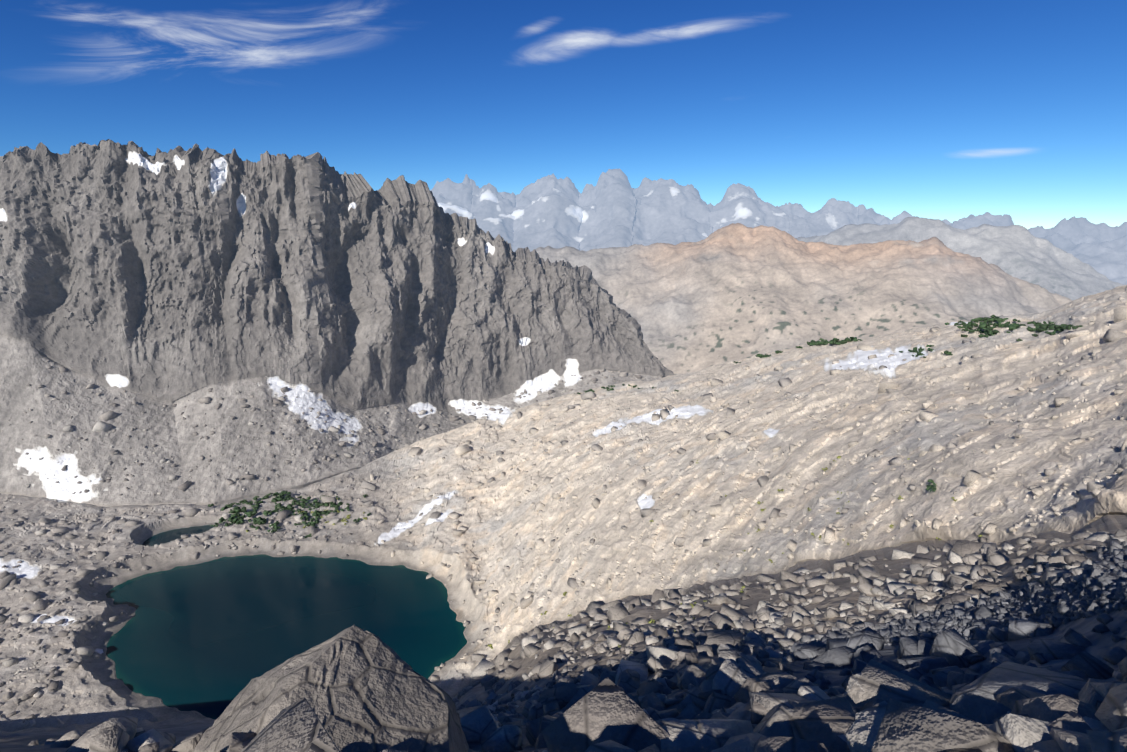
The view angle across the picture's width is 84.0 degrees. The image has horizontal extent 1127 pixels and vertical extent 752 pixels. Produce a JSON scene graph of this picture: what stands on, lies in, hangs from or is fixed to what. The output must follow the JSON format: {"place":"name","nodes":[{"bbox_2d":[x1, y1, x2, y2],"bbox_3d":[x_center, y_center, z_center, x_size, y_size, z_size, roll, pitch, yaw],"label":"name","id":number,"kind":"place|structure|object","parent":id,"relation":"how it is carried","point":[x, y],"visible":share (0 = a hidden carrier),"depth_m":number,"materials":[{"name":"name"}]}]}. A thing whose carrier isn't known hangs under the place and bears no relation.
{"place":"outdoors","nodes":[
{"label":"outdoors","id":0,"kind":"place"},
{"bbox_2d":[142,525,212,545],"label":"pond water","id":1,"kind":"structure","parent":0,"point":[166,536],"depth_m":640.10,"materials":[{"name":"teal liquid"}]},
{"bbox_2d":[106,554,466,718],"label":"lake water","id":2,"kind":"structure","parent":0,"point":[211,639],"depth_m":503.65,"materials":[{"name":"teal liquid"}]},
{"bbox_2d":[0,139,1126,751],"bbox_3d":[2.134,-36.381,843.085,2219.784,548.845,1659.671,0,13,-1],"label":"terrain","id":3,"kind":"structure","parent":0,"point":[180,277],"depth_m":697.48,"materials":[{"name":"grey stone"}]},
{"bbox_2d":[0,296,1126,751],"bbox_3d":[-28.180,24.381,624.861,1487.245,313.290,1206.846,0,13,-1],"label":"rocks","id":4,"kind":"object","parent":3,"relation":"on","point":[1006,700],"visible":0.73,"depth_m":17.04,"materials":[{"name":"grey stone"}]},
{"bbox_2d":[193,625,468,751],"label":"boulder","id":5,"kind":"object","parent":4,"relation":"on","point":[359,689],"visible":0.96,"depth_m":9.09,"materials":[{"name":"grey stone"}]},
{"bbox_2d":[208,315,1082,661],"bbox_3d":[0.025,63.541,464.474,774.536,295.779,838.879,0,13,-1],"label":"shrubs","id":6,"kind":"object","parent":3,"relation":"on","point":[984,325],"visible":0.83,"depth_m":647.92,"materials":[{"name":"green plant"}]},
{"bbox_2d":[0,0,1126,228],"label":"sky","id":7,"kind":"structure","parent":0,"point":[951,110],"materials":[{"name":"blue"}]},
{"bbox_2d":[430,169,1126,284],"bbox_3d":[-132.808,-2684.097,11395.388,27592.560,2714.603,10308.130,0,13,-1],"label":"distant mountain range","id":8,"kind":"structure","parent":0,"point":[612,208],"depth_m":12779.83,"materials":[{"name":"grey stone"}]},
{"bbox_2d":[531,223,1071,374],"bbox_3d":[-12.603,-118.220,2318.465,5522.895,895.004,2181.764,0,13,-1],"label":"ridge","id":9,"kind":"structure","parent":0,"point":[737,291],"depth_m":2415.61,"materials":[{"name":"beige stone"}]},
{"bbox_2d":[796,216,1126,300],"bbox_3d":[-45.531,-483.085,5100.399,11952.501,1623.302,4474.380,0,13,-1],"label":"grey ridge","id":10,"kind":"structure","parent":0,"point":[1021,252],"depth_m":5025.22,"materials":[{"name":"grey stone"}]}
]}

